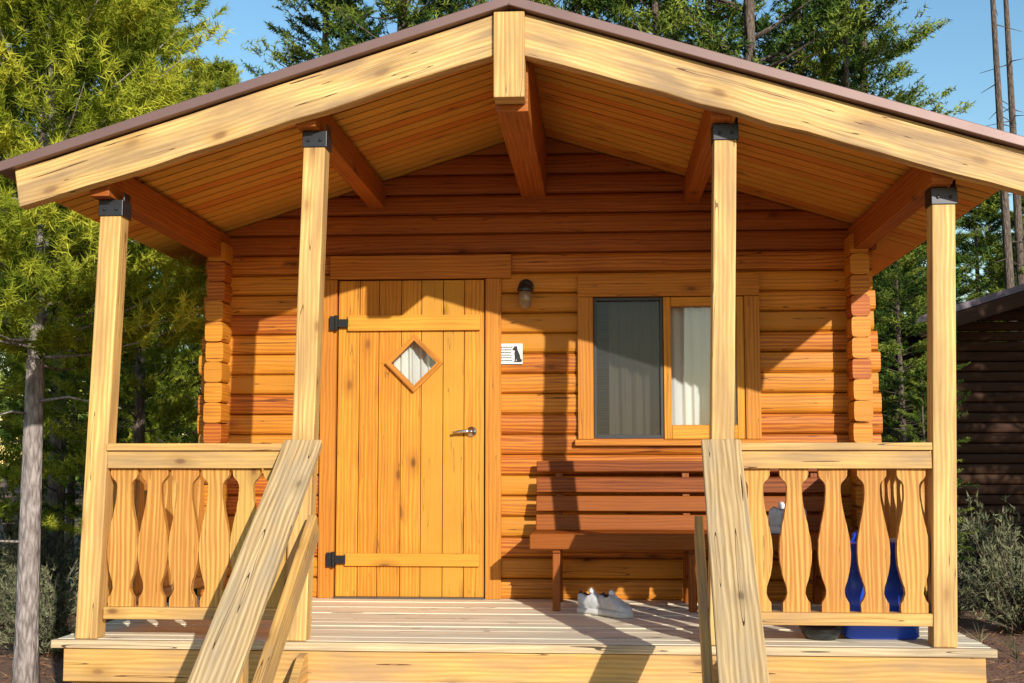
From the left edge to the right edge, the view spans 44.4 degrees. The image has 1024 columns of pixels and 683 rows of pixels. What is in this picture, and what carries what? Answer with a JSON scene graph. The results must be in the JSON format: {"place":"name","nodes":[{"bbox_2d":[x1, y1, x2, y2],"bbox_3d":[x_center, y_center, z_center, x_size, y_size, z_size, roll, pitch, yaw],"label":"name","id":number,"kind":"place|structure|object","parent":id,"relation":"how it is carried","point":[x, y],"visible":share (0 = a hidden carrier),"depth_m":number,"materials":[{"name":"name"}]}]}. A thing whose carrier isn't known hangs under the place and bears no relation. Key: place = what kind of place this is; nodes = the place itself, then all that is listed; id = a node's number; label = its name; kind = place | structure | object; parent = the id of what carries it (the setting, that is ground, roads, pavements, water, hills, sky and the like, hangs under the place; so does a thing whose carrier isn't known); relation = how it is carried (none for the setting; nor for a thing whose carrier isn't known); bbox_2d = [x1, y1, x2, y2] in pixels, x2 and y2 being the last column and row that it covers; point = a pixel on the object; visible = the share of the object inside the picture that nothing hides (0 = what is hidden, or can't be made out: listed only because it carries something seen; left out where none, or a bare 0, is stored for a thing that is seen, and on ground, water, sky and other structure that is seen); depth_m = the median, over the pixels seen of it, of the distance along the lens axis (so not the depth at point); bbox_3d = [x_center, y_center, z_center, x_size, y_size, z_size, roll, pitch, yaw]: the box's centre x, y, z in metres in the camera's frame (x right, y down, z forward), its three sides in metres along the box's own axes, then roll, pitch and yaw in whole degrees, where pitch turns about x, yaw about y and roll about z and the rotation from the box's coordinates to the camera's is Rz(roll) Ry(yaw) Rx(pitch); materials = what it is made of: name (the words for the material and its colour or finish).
{"place":"outdoors","nodes":[
{"label":"outdoors","id":0,"kind":"place"},
{"bbox_2d":[0,469,1023,682],"bbox_3d":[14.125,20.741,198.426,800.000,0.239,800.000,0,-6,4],"label":"ground","id":1,"kind":"structure","parent":0,"point":[6,668],"depth_m":10.74,"materials":[{"name":"brown soil"}]},
{"bbox_2d":[0,488,76,580],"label":"sagebrush","id":2,"kind":"object","parent":1,"relation":"on","point":[7,531],"visible":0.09,"depth_m":14.77,"materials":[{"name":"green plant"}]},
{"bbox_2d":[0,539,79,631],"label":"sagebrush","id":3,"kind":"object","parent":1,"relation":"on","point":[11,582],"visible":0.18,"depth_m":11.61,"materials":[{"name":"green plant"}]},
{"bbox_2d":[0,492,80,604],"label":"sagebrush","id":4,"kind":"object","parent":1,"relation":"on","point":[65,569],"visible":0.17,"depth_m":13.24,"materials":[{"name":"green plant"}]},
{"bbox_2d":[0,34,82,430],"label":"pine tree","id":5,"kind":"object","parent":1,"relation":"on","point":[3,272],"visible":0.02,"depth_m":26.82,"materials":[{"name":"green plant"}]},
{"bbox_2d":[0,562,113,654],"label":"sagebrush","id":6,"kind":"object","parent":1,"relation":"on","point":[51,627],"visible":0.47,"depth_m":10.29,"materials":[{"name":"green plant"}]},
{"bbox_2d":[0,15,122,524],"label":"pine tree","id":7,"kind":"object","parent":1,"relation":"on","point":[12,508],"visible":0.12,"depth_m":12.20,"materials":[{"name":"green plant"}]},
{"bbox_2d":[0,270,124,578],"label":"pine tree","id":8,"kind":"object","parent":1,"relation":"on","point":[72,489],"visible":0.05,"depth_m":17.25,"materials":[{"name":"green plant"}]},
{"bbox_2d":[0,0,195,589],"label":"pine tree","id":9,"kind":"object","parent":1,"relation":"on","point":[57,487],"visible":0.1,"depth_m":15.84,"materials":[{"name":"green plant"}]},
{"bbox_2d":[0,0,206,552],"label":"pine tree","id":10,"kind":"object","parent":1,"relation":"on","point":[149,379],"visible":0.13,"depth_m":11.64,"materials":[{"name":"green plant"}]},
{"bbox_2d":[3,0,210,442],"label":"pine tree","id":11,"kind":"object","parent":1,"relation":"on","point":[185,20],"visible":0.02,"depth_m":23.78,"materials":[{"name":"green plant"}]},
{"bbox_2d":[0,0,235,682],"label":"pine tree","id":12,"kind":"object","parent":1,"relation":"on","point":[38,262],"visible":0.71,"depth_m":8.61,"materials":[{"name":"green plant"}]},
{"bbox_2d":[58,592,196,622],"bbox_3d":[-3.206,2.298,10.830,1.207,0.679,1.114,-3,-6,26],"label":"sagebrush","id":13,"kind":"object","parent":1,"relation":"on","point":[108,619],"visible":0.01,"depth_m":10.79,"materials":[{"name":"green plant"}]},
{"bbox_2d":[74,327,186,485],"bbox_3d":[-4.736,1.283,15.907,1.448,3.700,1.443,4,-7,-35],"label":"pine tree","id":14,"kind":"object","parent":1,"relation":"on","point":[126,365],"visible":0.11,"depth_m":15.75,"materials":[{"name":"green plant"}]},
{"bbox_2d":[64,525,196,602],"bbox_3d":[-3.845,2.340,13.814,2.155,1.174,2.005,0,-6,-3],"label":"sagebrush","id":15,"kind":"object","parent":1,"relation":"on","point":[69,551],"depth_m":13.01,"materials":[{"name":"green plant"}]},
{"bbox_2d":[122,273,203,442],"bbox_3d":[-4.370,0.947,17.365,2.188,4.668,2.376,1,-6,-14],"label":"pine tree","id":16,"kind":"object","parent":1,"relation":"on","point":[194,406],"visible":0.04,"depth_m":17.22,"materials":[{"name":"green plant"}]},
{"bbox_2d":[119,55,243,592],"bbox_3d":[-3.399,-0.171,14.607,2.332,6.445,2.365,1,-6,-14],"label":"pine tree","id":17,"kind":"object","parent":1,"relation":"on","point":[216,75],"visible":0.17,"depth_m":14.68,"materials":[{"name":"green plant"}]},
{"bbox_2d":[240,0,394,76],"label":"pine tree","id":18,"kind":"object","parent":1,"relation":"on","point":[299,52],"visible":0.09,"depth_m":21.74,"materials":[{"name":"green plant"}]},
{"bbox_2d":[307,0,448,56],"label":"pine tree","id":19,"kind":"object","parent":1,"relation":"on","point":[402,8],"visible":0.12,"depth_m":17.79,"materials":[{"name":"green plant"}]},
{"bbox_2d":[373,0,471,34],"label":"pine tree","id":20,"kind":"object","parent":1,"relation":"on","point":[439,5],"visible":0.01,"depth_m":24.27,"materials":[{"name":"green plant"}]},
{"bbox_2d":[418,0,557,574],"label":"pine tree","id":21,"kind":"object","parent":1,"relation":"on","point":[457,7],"visible":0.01,"depth_m":18.66,"materials":[{"name":"green plant"}]},
{"bbox_2d":[0,236,1016,491],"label":"distant wood","id":22,"kind":"object","parent":1,"relation":"on","point":[6,404],"depth_m":55.70,"materials":[{"name":"green plant"}]},
{"bbox_2d":[0,0,1023,682],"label":"log cabin","id":23,"kind":"object","parent":1,"relation":"on","point":[640,246],"visible":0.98,"depth_m":7.03,"materials":[{"name":"brown wood"}]},
{"bbox_2d":[317,254,511,599],"bbox_3d":[-0.619,0.536,8.055,1.235,2.193,0.149,0,-6,4],"label":"door","id":24,"kind":"structure","parent":23,"relation":"in","point":[410,388],"depth_m":8.04,"materials":[{"name":"brown wood"}]},
{"bbox_2d":[501,344,522,363],"bbox_3d":[-0.006,0.080,8.046,0.148,0.132,0.016,0,-6,4],"label":"pet sign","id":25,"kind":"object","parent":23,"relation":"attached to","point":[511,353],"visible":1,"depth_m":8.04,"materials":[{"name":"white plastic"}]},
{"bbox_2d":[577,588,599,614],"bbox_3d":[0.483,1.477,7.145,0.238,0.143,0.106,-3,-6,32],"label":"sneaker","id":26,"kind":"object","parent":23,"relation":"on","point":[588,604],"visible":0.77,"depth_m":7.14,"materials":[{"name":"fabric"}]},
{"bbox_2d":[598,590,633,618],"bbox_3d":[0.578,1.465,7.018,0.106,0.143,0.238,4,-7,-38],"label":"sneaker","id":27,"kind":"object","parent":23,"relation":"on","point":[612,604],"visible":1,"depth_m":6.98,"materials":[{"name":"fabric"}]},
{"bbox_2d":[575,273,764,445],"bbox_3d":[0.997,0.118,8.012,1.190,1.090,0.163,0,-6,4],"label":"window","id":28,"kind":"structure","parent":23,"relation":"in","point":[648,374],"depth_m":8.00,"materials":[{"name":"brown wood"}]},
{"bbox_2d":[530,461,856,611],"bbox_3d":[1.064,1.153,7.548,1.885,0.867,0.610,0,-6,4],"label":"bench","id":29,"kind":"object","parent":23,"relation":"on","point":[558,532],"visible":0.7,"depth_m":7.72,"materials":[{"name":"brown wood"}]},
{"bbox_2d":[769,502,784,533],"bbox_3d":[1.619,1.034,7.391,0.129,0.182,0.291,-4,-7,39],"label":"sneaker","id":30,"kind":"object","parent":29,"relation":"on","point":[775,517],"visible":0.35,"depth_m":7.28,"materials":[{"name":"fabric"}]},
{"bbox_2d":[799,625,843,639],"bbox_3d":[1.515,1.421,6.141,0.220,0.062,0.220,0,-6,4],"label":"bowl","id":31,"kind":"object","parent":23,"relation":"on","point":[818,632],"visible":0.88,"depth_m":6.07,"materials":[{"name":"ceramic"}]},
{"bbox_2d":[842,531,918,639],"bbox_3d":[1.812,1.199,6.252,0.360,0.526,0.290,0,-6,4],"label":"water container","id":32,"kind":"object","parent":23,"relation":"on","point":[854,591],"visible":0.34,"depth_m":6.10,"materials":[{"name":"blue plastic"}]},
{"bbox_2d":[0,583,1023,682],"bbox_3d":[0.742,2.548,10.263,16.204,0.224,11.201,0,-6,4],"label":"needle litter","id":33,"kind":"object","parent":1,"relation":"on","point":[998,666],"visible":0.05,"depth_m":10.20,"materials":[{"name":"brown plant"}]},
{"bbox_2d":[529,0,596,16],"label":"pine tree","id":34,"kind":"object","parent":1,"relation":"on","point":[559,3],"depth_m":26.63,"materials":[{"name":"green plant"}]},
{"bbox_2d":[530,0,675,37],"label":"pine tree","id":35,"kind":"object","parent":1,"relation":"on","point":[577,6],"visible":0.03,"depth_m":18.89,"materials":[{"name":"green plant"}]},
{"bbox_2d":[586,0,726,51],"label":"pine tree","id":36,"kind":"object","parent":1,"relation":"on","point":[658,22],"visible":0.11,"depth_m":18.16,"materials":[{"name":"green plant"}]},
{"bbox_2d":[638,0,788,64],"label":"pine tree","id":37,"kind":"object","parent":1,"relation":"on","point":[691,41],"visible":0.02,"depth_m":24.08,"materials":[{"name":"green plant"}]},
{"bbox_2d":[633,0,914,442],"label":"pine tree","id":38,"kind":"object","parent":1,"relation":"on","point":[830,33],"visible":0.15,"depth_m":17.89,"materials":[{"name":"green plant"}]},
{"bbox_2d":[705,0,926,392],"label":"pine tree","id":39,"kind":"object","parent":1,"relation":"on","point":[823,64],"visible":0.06,"depth_m":19.88,"materials":[{"name":"green plant"}]},
{"bbox_2d":[789,0,957,426],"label":"pine tree","id":40,"kind":"object","parent":1,"relation":"on","point":[848,67],"visible":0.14,"depth_m":18.19,"materials":[{"name":"green plant"}]},
{"bbox_2d":[804,0,1002,317],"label":"pine tree","id":41,"kind":"object","parent":1,"relation":"on","point":[903,46],"visible":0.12,"depth_m":22.82,"materials":[{"name":"green plant"}]},
{"bbox_2d":[872,247,978,487],"bbox_3d":[4.479,0.760,14.714,1.770,4.523,1.764,-3,-6,29],"label":"pine tree","id":42,"kind":"object","parent":1,"relation":"on","point":[897,276],"visible":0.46,"depth_m":14.68,"materials":[{"name":"green plant"}]},
{"bbox_2d":[895,366,979,560],"bbox_3d":[4.567,1.589,13.765,1.023,2.671,1.102,-3,-6,30],"label":"pine tree","id":43,"kind":"object","parent":1,"relation":"on","point":[919,374],"visible":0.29,"depth_m":13.88,"materials":[{"name":"green plant"}]},
{"bbox_2d":[877,216,1004,341],"bbox_3d":[7.628,0.062,22.581,3.802,7.469,3.501,2,-6,-19],"label":"pine tree","id":44,"kind":"object","parent":1,"relation":"on","point":[965,289],"visible":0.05,"depth_m":22.35,"materials":[{"name":"green plant"}]},
{"bbox_2d":[873,284,1023,556],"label":"log cabin","id":45,"kind":"object","parent":1,"relation":"on","point":[990,453],"visible":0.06,"depth_m":16.56,"materials":[{"name":"wood"}]},
{"bbox_2d":[957,490,999,578],"bbox_3d":[4.587,2.275,15.383,2.381,1.613,2.559,5,-8,-45],"label":"sagebrush","id":46,"kind":"object","parent":1,"relation":"on","point":[970,501],"visible":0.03,"depth_m":15.21,"materials":[{"name":"green plant"}]},
{"bbox_2d":[963,203,1006,341],"bbox_3d":[10.988,0.144,28.377,2.350,8.424,2.182,-5,-8,44],"label":"pine tree","id":47,"kind":"object","parent":1,"relation":"on","point":[981,229],"visible":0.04,"depth_m":28.56,"materials":[{"name":"green plant"}]},
{"bbox_2d":[955,191,1016,341],"bbox_3d":[9.411,0.370,24.640,4.078,7.256,4.211,1,-6,-14],"label":"pine tree","id":48,"kind":"object","parent":1,"relation":"on","point":[993,204],"visible":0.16,"depth_m":24.49,"materials":[{"name":"green plant"}]},
{"bbox_2d":[957,550,1016,615],"bbox_3d":[4.043,2.389,12.810,1.754,0.879,1.886,3,-6,-30],"label":"sagebrush","id":49,"kind":"object","parent":1,"relation":"on","point":[959,609],"visible":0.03,"depth_m":12.55,"materials":[{"name":"green plant"}]},
{"bbox_2d":[957,494,1022,595],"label":"sagebrush","id":50,"kind":"object","parent":1,"relation":"on","point":[978,534],"visible":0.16,"depth_m":14.65,"materials":[{"name":"green plant"}]},
{"bbox_2d":[957,537,1023,633],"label":"sagebrush","id":51,"kind":"object","parent":1,"relation":"on","point":[1009,609],"visible":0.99,"depth_m":11.65,"materials":[{"name":"green plant"}]},
{"bbox_2d":[957,509,1023,607],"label":"sagebrush","id":52,"kind":"object","parent":1,"relation":"on","point":[1000,536],"visible":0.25,"depth_m":13.25,"materials":[{"name":"green plant"}]},
{"bbox_2d":[982,0,1022,546],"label":"dead pine","id":53,"kind":"object","parent":1,"relation":"on","point":[1007,248],"visible":0.49,"depth_m":21.84,"materials":[{"name":"wood"}]},
{"bbox_2d":[982,0,1023,285],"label":"dead pine","id":54,"kind":"object","parent":1,"relation":"on","point":[1019,238],"visible":0.68,"depth_m":23.34,"materials":[{"name":"wood"}]},
{"bbox_2d":[983,198,1023,341],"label":"pine tree","id":55,"kind":"object","parent":1,"relation":"on","point":[1000,277],"visible":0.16,"depth_m":23.60,"materials":[{"name":"green plant"}]},
{"bbox_2d":[0,0,1023,463],"label":"sky","id":56,"kind":"structure","parent":0,"point":[958,54],"materials":[{"name":"blue"}]},
{"bbox_2d":[52,575,1022,659],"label":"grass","id":57,"kind":"structure","parent":0,"point":[1011,645],"depth_m":10.53,"materials":[{"name":"green plant"}]},
{"bbox_2d":[959,585,969,596],"bbox_3d":[3.594,2.322,11.357,1.058,0.735,1.147,1,-6,-7],"label":"sagebrush","id":58,"kind":"object","parent":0,"point":[963,591],"visible":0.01,"depth_m":11.20,"materials":[{"name":"green plant"}]}
]}

